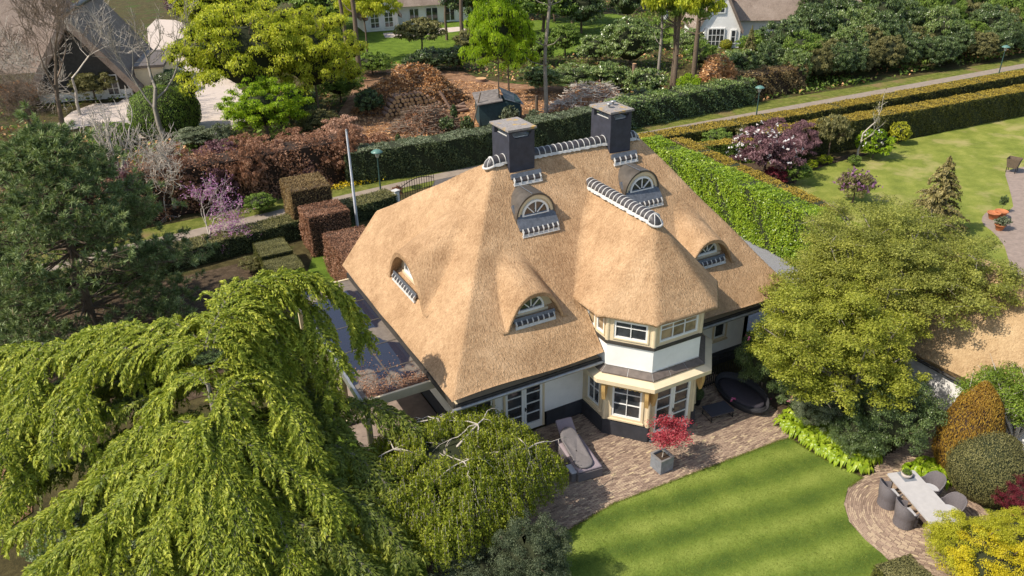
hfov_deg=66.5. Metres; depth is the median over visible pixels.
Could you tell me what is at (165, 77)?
shrub
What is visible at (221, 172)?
beech shrub
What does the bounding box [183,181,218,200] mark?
beech shrub
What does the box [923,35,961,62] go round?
belt shrub
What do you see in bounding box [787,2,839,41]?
belt shrub
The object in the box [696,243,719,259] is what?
window
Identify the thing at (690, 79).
laurel shrub
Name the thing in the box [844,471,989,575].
round terrace
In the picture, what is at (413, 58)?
rhododendron
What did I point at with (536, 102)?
fence post
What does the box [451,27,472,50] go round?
conifer shrub
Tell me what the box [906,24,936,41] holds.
belt shrub
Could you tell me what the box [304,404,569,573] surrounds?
weeping elm
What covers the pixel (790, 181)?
border soil
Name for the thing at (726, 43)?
box ball
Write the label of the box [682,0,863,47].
neighbour house
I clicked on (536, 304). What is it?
window
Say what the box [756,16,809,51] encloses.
belt shrub
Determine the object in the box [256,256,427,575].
side lawn
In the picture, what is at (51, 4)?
bare tree
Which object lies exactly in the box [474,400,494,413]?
window
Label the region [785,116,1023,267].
neighbour lawn
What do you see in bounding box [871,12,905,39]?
belt shrub
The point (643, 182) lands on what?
window
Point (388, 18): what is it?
window
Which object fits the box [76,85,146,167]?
bare shrub
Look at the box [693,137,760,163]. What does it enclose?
clipped hedge
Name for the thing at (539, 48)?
understorey bush
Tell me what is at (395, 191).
gate pillar
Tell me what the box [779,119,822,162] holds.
plum tree
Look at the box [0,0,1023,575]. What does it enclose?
ground
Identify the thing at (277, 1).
oak tree
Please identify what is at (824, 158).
viburnum
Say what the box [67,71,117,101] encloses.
shrub
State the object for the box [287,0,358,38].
woodland tree
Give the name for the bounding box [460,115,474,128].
ivy stump
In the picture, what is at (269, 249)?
box block
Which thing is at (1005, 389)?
shrub
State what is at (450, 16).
window
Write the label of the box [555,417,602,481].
rattan lounger
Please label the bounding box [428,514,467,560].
green shrub
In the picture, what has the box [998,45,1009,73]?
street lamp
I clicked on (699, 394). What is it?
box ball
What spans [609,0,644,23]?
holly tree
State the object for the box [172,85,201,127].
box ball
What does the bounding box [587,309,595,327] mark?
window
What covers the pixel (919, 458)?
hosta
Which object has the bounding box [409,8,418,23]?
window
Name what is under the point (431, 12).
window
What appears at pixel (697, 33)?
pine tree
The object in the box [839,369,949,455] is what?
rhododendron
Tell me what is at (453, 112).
ivy stump
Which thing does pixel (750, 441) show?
patio
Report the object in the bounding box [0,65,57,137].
bare shrub
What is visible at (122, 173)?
beech shrub
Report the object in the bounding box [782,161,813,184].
viburnum
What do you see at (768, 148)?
magnolia tree
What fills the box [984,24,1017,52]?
belt shrub
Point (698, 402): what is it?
black pot
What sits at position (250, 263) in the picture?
shrub
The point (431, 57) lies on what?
rhododendron
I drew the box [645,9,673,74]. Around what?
slender tree
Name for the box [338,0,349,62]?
pine tree
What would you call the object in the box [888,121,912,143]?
golden bush
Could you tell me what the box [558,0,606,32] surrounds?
holly tree
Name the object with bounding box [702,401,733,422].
table
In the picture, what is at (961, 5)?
belt shrub
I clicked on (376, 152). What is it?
street lamp
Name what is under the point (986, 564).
golden shrub
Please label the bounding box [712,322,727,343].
window
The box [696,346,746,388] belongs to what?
iron fence
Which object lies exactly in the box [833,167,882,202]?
lilac bush
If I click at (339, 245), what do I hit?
beech block
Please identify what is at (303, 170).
beech shrub
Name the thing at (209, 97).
driveway
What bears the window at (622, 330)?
in the thatched house at (610, 275)
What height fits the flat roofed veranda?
3.120 m
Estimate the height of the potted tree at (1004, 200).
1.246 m
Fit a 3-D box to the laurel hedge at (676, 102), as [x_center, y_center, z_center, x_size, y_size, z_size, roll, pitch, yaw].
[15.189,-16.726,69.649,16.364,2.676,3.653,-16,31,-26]
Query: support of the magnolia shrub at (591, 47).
on the ground at (144, 12)
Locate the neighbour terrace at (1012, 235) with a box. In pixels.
[982,167,1023,275]
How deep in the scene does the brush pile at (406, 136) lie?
63.75 m
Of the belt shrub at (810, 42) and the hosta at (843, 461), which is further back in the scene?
the belt shrub at (810, 42)
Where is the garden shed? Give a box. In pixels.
[472,87,523,126]
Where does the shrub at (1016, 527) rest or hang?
on the ground at (144, 12)
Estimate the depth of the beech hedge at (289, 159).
52.08 m
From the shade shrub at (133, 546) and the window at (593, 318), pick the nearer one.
the shade shrub at (133, 546)
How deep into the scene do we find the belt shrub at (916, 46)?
81.95 m
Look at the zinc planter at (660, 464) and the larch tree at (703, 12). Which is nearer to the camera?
the zinc planter at (660, 464)
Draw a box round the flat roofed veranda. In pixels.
[298,278,437,459]
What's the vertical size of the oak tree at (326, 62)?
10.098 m
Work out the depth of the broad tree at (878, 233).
31.55 m
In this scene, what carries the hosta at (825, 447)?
on the border soil at (774, 403)
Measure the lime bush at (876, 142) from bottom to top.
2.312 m
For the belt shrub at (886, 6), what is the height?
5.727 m
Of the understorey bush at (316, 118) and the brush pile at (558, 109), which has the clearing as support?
the brush pile at (558, 109)
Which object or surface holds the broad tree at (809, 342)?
on the border soil at (774, 403)
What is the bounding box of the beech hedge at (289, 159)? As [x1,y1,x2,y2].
[0,126,349,242]
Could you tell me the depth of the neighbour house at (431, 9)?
114.74 m
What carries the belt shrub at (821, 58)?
on the ground at (144, 12)
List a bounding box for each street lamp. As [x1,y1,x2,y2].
[371,149,382,188]
[755,85,764,113]
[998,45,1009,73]
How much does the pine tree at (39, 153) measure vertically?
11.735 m
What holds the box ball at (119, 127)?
on the ground at (144, 12)
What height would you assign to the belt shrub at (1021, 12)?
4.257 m
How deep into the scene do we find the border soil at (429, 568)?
25.06 m
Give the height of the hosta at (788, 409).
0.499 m
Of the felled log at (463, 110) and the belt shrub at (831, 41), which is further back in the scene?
the belt shrub at (831, 41)
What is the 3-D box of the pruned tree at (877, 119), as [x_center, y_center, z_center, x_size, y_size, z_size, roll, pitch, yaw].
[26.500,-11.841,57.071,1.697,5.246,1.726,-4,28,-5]
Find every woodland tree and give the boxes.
[262,6,316,26]
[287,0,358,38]
[393,16,447,49]
[438,0,516,15]
[512,0,578,32]
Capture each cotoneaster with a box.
[171,125,215,145]
[210,122,237,141]
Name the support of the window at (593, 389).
in the thatched house at (610, 275)
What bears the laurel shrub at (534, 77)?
on the clearing
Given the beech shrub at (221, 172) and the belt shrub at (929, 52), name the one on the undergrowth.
the belt shrub at (929, 52)
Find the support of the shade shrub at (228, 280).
on the border soil at (209, 280)
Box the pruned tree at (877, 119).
[856,88,889,155]
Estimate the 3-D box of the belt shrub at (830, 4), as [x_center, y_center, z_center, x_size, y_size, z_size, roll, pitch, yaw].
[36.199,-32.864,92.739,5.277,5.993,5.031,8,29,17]
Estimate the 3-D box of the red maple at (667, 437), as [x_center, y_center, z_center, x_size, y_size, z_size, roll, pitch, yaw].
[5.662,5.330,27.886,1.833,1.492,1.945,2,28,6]
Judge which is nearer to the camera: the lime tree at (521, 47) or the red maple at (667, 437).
the red maple at (667, 437)
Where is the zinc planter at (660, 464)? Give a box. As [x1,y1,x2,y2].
[650,448,674,474]
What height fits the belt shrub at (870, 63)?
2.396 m
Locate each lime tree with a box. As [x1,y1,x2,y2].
[457,0,536,97]
[476,20,539,90]
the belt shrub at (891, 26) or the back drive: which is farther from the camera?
the back drive
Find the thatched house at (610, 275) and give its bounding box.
[342,100,786,442]
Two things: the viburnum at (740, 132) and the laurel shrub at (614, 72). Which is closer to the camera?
the viburnum at (740, 132)
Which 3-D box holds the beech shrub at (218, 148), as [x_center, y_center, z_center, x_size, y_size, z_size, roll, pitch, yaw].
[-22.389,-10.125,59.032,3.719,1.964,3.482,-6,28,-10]
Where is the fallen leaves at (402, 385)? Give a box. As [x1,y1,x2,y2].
[354,352,428,396]
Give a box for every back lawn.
[316,17,470,64]
[528,13,683,57]
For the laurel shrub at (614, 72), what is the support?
on the ground at (144, 12)
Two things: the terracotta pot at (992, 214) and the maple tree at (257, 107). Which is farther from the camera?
the maple tree at (257, 107)
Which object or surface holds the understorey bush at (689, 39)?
on the ground at (144, 12)
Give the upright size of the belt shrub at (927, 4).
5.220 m
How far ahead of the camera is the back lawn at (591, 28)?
112.93 m
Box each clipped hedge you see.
[0,188,397,310]
[638,69,1023,141]
[670,136,845,215]
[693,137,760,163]
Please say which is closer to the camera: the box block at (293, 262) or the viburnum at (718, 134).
the box block at (293, 262)
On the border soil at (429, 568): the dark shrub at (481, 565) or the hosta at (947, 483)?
the dark shrub at (481, 565)
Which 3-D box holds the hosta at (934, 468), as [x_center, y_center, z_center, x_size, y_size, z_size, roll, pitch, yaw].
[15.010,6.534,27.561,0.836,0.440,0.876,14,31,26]
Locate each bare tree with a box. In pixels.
[0,0,148,114]
[0,21,43,113]
[1,0,100,124]
[78,0,206,140]
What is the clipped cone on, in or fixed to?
on the border soil at (986, 504)
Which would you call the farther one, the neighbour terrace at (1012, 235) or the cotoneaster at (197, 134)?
the cotoneaster at (197, 134)
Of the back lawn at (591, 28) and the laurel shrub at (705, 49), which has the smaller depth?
the laurel shrub at (705, 49)
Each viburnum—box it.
[701,128,732,140]
[735,124,749,134]
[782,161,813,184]
[807,159,817,167]
[817,154,832,163]
[848,155,861,165]
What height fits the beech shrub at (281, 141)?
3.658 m
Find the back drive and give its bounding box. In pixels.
[383,27,464,36]
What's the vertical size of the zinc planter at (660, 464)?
0.605 m
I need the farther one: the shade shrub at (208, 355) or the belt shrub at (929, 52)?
the belt shrub at (929, 52)
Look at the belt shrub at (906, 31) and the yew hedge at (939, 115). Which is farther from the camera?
the belt shrub at (906, 31)
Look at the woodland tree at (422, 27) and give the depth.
93.68 m
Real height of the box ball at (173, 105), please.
4.742 m
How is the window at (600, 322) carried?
in the thatched house at (610, 275)
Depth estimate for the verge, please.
69.47 m
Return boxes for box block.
[252,237,293,270]
[262,254,305,289]
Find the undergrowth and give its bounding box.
[0,0,1023,233]
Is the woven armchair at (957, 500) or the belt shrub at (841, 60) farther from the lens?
the belt shrub at (841, 60)
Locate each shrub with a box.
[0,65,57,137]
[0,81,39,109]
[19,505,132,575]
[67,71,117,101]
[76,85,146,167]
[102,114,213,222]
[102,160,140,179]
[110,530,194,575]
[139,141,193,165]
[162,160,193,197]
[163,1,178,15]
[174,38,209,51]
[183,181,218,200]
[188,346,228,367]
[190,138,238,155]
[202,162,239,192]
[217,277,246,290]
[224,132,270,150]
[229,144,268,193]
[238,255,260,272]
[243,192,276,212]
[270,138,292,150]
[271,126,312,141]
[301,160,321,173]
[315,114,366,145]
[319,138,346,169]
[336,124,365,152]
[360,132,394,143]
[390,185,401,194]
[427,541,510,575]
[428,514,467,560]
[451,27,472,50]
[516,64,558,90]
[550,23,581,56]
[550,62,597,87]
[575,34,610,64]
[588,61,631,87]
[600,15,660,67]
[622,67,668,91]
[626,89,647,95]
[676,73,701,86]
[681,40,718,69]
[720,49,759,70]
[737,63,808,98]
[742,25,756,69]
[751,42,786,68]
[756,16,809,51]
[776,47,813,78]
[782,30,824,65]
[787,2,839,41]
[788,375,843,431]
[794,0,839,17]
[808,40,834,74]
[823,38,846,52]
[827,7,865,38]
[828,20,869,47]
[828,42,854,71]
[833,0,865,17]
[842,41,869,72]
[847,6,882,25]
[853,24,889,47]
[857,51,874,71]
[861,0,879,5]
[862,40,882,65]
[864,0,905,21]
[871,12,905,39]
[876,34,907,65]
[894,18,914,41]
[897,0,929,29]
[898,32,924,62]
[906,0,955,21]
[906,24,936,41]
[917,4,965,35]
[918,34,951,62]
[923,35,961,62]
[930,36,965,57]
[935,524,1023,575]
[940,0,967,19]
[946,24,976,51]
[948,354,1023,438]
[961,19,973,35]
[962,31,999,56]
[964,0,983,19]
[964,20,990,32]
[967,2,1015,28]
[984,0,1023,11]
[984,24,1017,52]
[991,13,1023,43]
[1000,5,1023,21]
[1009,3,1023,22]
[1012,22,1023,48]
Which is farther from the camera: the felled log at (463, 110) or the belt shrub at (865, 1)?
the belt shrub at (865, 1)
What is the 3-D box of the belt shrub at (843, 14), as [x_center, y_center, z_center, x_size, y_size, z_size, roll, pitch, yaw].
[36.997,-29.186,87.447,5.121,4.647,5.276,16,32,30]
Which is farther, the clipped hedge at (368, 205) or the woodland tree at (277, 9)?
the woodland tree at (277, 9)
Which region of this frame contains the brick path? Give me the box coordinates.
[871,422,938,473]
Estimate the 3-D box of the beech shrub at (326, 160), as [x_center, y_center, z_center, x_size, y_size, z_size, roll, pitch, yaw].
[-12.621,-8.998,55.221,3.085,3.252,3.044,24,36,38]
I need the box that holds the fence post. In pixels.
[535,95,537,110]
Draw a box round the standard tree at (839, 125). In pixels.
[815,112,854,154]
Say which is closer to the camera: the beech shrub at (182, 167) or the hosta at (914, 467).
the hosta at (914, 467)
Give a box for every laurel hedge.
[342,100,628,185]
[604,75,756,129]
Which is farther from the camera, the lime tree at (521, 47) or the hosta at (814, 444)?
the lime tree at (521, 47)
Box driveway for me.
[58,19,244,142]
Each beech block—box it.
[279,171,332,219]
[297,198,351,257]
[322,225,365,280]
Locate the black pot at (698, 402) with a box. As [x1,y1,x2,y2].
[694,399,701,405]
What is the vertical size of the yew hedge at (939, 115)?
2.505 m
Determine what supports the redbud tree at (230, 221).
on the ground at (144, 12)
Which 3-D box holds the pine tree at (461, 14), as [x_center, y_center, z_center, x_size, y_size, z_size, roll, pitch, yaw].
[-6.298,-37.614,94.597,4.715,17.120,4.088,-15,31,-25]
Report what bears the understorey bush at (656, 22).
on the ground at (144, 12)
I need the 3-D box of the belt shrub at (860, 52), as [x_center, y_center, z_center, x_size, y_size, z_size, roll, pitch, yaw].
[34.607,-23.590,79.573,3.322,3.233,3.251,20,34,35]
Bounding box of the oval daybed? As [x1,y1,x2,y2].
[715,371,769,414]
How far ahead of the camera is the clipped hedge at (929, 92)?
68.49 m
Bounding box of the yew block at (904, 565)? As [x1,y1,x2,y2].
[870,553,933,575]
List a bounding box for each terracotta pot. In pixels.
[987,210,1001,219]
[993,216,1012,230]
[995,208,1008,216]
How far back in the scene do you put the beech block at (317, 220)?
44.51 m
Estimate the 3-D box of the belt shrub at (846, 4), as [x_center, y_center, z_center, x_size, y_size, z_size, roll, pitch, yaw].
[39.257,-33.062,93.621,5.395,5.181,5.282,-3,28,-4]
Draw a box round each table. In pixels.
[565,464,576,481]
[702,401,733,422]
[887,470,956,541]
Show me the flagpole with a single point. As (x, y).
(353, 195)
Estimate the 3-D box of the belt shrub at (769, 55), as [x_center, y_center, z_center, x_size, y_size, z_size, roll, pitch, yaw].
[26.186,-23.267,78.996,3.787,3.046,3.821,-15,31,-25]
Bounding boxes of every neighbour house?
[0,0,175,104]
[356,0,467,31]
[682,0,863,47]
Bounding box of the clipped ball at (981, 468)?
[944,430,1023,508]
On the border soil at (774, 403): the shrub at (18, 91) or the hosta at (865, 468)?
the hosta at (865, 468)
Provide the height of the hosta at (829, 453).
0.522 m
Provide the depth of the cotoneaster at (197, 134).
63.32 m
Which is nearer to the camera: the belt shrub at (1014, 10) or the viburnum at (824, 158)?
the viburnum at (824, 158)
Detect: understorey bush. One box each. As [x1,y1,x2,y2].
[277,88,323,109]
[295,108,339,130]
[312,68,366,101]
[352,50,395,74]
[524,32,557,58]
[638,16,672,42]
[670,27,708,49]
[734,29,772,54]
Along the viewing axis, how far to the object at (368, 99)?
70.61 m
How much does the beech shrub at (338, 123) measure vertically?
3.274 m
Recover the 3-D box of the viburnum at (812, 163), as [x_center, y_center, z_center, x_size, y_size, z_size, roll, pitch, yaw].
[21.654,-8.900,56.309,0.798,0.818,0.793,0,28,2]
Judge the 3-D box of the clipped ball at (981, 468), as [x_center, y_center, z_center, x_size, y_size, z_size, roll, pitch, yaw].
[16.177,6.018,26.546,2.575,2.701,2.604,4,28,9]
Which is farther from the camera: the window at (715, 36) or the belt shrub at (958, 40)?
the window at (715, 36)
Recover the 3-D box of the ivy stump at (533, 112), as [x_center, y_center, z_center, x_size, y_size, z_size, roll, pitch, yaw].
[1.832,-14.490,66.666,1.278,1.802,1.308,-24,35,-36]
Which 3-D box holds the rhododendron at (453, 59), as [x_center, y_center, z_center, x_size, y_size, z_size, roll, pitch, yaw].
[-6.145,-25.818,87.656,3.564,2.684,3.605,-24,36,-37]
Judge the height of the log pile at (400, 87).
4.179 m
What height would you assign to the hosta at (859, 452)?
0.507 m
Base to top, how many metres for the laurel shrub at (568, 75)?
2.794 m
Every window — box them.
[106,74,120,95]
[369,13,379,28]
[383,11,393,27]
[402,264,414,284]
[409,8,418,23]
[425,7,437,20]
[446,8,454,21]
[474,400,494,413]
[515,296,547,317]
[522,199,548,216]
[584,374,600,411]
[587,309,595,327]
[595,317,605,334]
[607,387,644,425]
[612,319,649,344]
[629,176,653,192]
[658,314,700,344]
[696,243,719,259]
[707,28,724,47]
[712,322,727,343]
[730,29,736,43]
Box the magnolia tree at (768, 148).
[726,120,806,171]
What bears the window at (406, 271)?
in the thatched house at (610, 275)
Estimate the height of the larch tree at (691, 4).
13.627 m
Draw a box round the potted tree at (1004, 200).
[999,194,1008,208]
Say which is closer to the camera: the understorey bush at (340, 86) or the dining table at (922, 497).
the dining table at (922, 497)
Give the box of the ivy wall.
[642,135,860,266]
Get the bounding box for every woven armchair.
[877,478,902,509]
[892,497,919,529]
[921,471,946,495]
[940,492,967,511]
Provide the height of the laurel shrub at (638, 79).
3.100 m
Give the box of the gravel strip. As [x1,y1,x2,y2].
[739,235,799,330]
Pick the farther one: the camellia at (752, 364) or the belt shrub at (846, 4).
the belt shrub at (846, 4)
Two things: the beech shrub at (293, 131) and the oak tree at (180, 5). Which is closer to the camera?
the beech shrub at (293, 131)
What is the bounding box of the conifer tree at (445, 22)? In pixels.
[438,0,452,39]
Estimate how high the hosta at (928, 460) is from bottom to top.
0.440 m
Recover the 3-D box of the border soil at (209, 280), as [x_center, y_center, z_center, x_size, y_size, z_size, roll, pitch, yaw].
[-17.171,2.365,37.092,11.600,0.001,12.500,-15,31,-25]
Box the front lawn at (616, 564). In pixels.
[560,439,887,575]
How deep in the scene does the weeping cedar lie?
22.21 m
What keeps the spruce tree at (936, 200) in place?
on the neighbour lawn at (905, 170)
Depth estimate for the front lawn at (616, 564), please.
25.66 m
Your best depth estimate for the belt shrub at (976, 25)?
89.44 m
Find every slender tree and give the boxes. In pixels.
[526,0,560,113]
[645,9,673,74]
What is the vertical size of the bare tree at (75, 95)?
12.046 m
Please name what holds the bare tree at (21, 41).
on the ground at (144, 12)
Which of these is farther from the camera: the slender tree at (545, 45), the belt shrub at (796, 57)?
the belt shrub at (796, 57)
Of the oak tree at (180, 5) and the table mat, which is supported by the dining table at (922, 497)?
the table mat
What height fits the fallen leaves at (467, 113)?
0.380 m
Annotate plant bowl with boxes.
[901,468,912,478]
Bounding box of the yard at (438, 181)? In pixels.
[432,176,454,186]
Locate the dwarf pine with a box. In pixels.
[488,508,574,575]
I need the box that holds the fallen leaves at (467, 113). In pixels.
[347,80,564,138]
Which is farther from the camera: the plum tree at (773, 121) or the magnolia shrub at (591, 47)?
the magnolia shrub at (591, 47)
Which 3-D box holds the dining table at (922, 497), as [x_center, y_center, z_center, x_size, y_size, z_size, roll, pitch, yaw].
[13.538,7.215,25.888,1.020,0.745,2.550,-5,28,-8]
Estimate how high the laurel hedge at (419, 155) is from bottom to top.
2.625 m
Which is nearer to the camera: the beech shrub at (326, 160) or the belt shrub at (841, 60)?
the beech shrub at (326, 160)
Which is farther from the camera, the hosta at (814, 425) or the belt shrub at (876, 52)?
the belt shrub at (876, 52)
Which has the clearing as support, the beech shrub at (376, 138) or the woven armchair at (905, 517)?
the beech shrub at (376, 138)
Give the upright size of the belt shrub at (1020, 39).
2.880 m
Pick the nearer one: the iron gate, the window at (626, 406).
the window at (626, 406)
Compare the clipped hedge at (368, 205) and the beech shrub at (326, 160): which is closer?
the clipped hedge at (368, 205)
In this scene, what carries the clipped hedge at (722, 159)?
on the ground at (144, 12)
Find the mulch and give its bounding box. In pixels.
[0,468,31,532]
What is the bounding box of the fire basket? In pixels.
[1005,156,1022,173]
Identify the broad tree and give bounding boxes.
[743,273,934,417]
[758,232,945,379]
[785,192,1006,311]
[875,240,1023,332]
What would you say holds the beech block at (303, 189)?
on the ground at (144, 12)
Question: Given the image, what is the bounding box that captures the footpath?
[30,64,1023,274]
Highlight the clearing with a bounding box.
[337,69,621,139]
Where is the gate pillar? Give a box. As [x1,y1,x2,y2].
[391,189,399,201]
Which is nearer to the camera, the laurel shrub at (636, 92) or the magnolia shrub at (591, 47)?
the laurel shrub at (636, 92)
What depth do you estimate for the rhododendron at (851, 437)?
27.96 m
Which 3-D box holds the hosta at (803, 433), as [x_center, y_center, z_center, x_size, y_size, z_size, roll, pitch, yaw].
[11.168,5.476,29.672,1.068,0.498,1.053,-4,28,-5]
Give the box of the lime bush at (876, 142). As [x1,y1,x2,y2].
[854,129,896,157]
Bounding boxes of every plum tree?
[760,117,785,126]
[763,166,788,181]
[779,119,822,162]
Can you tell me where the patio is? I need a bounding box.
[498,372,791,535]
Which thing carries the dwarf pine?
on the border soil at (429, 568)
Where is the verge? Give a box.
[11,57,1023,268]
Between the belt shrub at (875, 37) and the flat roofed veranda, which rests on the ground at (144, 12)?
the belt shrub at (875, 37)
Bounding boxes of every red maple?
[645,413,696,456]
[991,473,1023,516]
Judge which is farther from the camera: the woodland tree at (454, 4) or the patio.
the woodland tree at (454, 4)
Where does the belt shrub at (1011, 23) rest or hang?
on the ground at (144, 12)
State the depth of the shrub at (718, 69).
72.83 m
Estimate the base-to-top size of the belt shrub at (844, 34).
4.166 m
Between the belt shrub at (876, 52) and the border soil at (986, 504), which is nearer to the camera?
the border soil at (986, 504)
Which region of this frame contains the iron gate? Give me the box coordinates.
[399,173,433,200]
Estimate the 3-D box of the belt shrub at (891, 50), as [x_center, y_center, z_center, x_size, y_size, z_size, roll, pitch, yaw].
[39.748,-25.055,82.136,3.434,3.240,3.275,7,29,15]
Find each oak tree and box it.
[160,0,270,25]
[161,0,315,96]
[257,0,314,24]
[269,3,368,107]
[328,0,403,54]
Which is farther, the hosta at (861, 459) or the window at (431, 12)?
the window at (431, 12)
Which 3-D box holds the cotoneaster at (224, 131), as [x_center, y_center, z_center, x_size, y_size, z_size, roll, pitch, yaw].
[-23.063,-12.218,62.646,2.186,2.358,2.048,-14,30,-23]
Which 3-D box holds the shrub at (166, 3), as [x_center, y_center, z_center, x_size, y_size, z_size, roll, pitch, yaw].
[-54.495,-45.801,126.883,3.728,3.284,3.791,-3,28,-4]
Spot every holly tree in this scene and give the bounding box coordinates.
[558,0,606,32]
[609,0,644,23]
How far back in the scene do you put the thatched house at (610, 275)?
29.25 m
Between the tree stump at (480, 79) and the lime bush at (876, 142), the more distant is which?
the tree stump at (480, 79)
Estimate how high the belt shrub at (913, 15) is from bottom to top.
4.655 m
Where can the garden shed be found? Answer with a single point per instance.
(489, 105)
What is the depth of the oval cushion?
28.42 m
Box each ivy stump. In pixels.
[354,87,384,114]
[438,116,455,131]
[450,105,457,123]
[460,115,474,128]
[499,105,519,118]
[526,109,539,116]
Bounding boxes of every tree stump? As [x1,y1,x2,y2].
[476,77,485,81]
[632,63,636,73]
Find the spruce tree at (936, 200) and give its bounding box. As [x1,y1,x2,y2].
[906,155,970,244]
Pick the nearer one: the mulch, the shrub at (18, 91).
the mulch
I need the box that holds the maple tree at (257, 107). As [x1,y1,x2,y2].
[213,74,314,140]
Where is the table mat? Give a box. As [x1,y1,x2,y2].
[897,472,916,481]
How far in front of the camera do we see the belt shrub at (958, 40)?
84.48 m
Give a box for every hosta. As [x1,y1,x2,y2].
[773,413,798,429]
[781,407,804,418]
[782,417,806,437]
[792,424,815,443]
[797,427,820,447]
[804,435,832,457]
[809,423,827,432]
[813,440,838,459]
[816,427,836,444]
[820,443,843,464]
[823,431,841,443]
[830,447,858,470]
[842,449,866,470]
[846,454,873,474]
[856,449,871,461]
[858,447,880,466]
[864,445,884,464]
[901,461,923,476]
[909,459,930,475]
[914,455,937,466]
[921,463,940,475]
[925,457,941,468]
[928,466,947,478]
[939,470,951,490]
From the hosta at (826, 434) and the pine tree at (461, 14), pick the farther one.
the pine tree at (461, 14)
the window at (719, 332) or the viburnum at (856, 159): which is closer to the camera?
the window at (719, 332)
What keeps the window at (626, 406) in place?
in the thatched house at (610, 275)
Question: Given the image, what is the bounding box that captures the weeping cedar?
[0,266,436,575]
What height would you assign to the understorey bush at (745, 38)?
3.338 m
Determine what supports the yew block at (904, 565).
on the front lawn at (616, 564)
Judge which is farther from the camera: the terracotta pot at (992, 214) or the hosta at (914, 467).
the terracotta pot at (992, 214)
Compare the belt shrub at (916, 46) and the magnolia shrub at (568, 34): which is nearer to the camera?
the belt shrub at (916, 46)
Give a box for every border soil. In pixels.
[9,264,259,433]
[420,505,560,575]
[742,153,868,183]
[747,353,864,476]
[947,479,1023,517]
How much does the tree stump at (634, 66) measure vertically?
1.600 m
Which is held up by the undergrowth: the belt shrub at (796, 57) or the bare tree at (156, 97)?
the belt shrub at (796, 57)
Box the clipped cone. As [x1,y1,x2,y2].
[931,380,1006,477]
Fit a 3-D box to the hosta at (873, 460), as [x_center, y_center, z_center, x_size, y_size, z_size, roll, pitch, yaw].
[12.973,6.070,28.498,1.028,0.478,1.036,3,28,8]
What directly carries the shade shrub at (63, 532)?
on the ground at (144, 12)
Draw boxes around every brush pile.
[383,101,463,137]
[389,132,436,139]
[548,78,622,113]
[550,105,570,113]
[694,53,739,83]
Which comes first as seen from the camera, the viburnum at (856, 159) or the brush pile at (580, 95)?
the viburnum at (856, 159)
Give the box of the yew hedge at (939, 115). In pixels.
[756,83,1023,163]
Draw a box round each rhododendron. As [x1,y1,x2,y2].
[401,53,423,69]
[414,46,448,67]
[443,44,470,69]
[827,406,891,458]
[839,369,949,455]
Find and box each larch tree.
[640,0,727,88]
[643,0,714,88]
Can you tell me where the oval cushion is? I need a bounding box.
[560,427,592,468]
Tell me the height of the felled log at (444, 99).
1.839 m
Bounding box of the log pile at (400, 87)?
[350,62,470,116]
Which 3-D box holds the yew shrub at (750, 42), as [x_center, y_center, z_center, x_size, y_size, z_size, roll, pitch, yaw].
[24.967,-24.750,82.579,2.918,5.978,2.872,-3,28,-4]
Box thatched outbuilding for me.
[889,238,1023,445]
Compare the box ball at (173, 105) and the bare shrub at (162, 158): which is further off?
the box ball at (173, 105)
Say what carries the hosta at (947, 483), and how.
on the round terrace at (870, 520)
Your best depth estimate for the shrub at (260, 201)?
50.20 m
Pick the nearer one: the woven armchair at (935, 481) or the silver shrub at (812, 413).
the woven armchair at (935, 481)
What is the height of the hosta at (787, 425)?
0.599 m
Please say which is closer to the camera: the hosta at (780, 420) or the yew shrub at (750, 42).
the hosta at (780, 420)
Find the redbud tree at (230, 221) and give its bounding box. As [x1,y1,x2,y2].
[180,170,253,250]
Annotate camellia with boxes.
[734,313,794,391]
[774,378,806,411]
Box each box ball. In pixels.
[87,122,138,149]
[127,84,193,139]
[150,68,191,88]
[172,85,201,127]
[696,387,703,399]
[720,39,732,48]
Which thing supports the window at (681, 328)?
in the thatched house at (610, 275)
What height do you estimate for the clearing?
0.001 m
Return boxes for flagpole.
[345,129,358,225]
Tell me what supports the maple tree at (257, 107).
on the ground at (144, 12)
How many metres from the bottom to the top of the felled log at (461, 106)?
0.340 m
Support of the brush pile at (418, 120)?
on the clearing
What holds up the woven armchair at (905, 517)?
on the round terrace at (870, 520)
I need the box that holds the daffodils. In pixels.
[331,176,385,189]
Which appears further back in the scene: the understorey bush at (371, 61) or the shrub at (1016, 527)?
the understorey bush at (371, 61)
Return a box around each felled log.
[438,90,450,107]
[450,105,465,108]
[457,108,468,112]
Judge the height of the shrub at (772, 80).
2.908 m
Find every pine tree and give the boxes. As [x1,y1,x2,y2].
[0,99,220,358]
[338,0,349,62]
[342,0,362,81]
[459,0,464,46]
[682,15,712,74]
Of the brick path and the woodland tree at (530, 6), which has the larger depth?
the woodland tree at (530, 6)

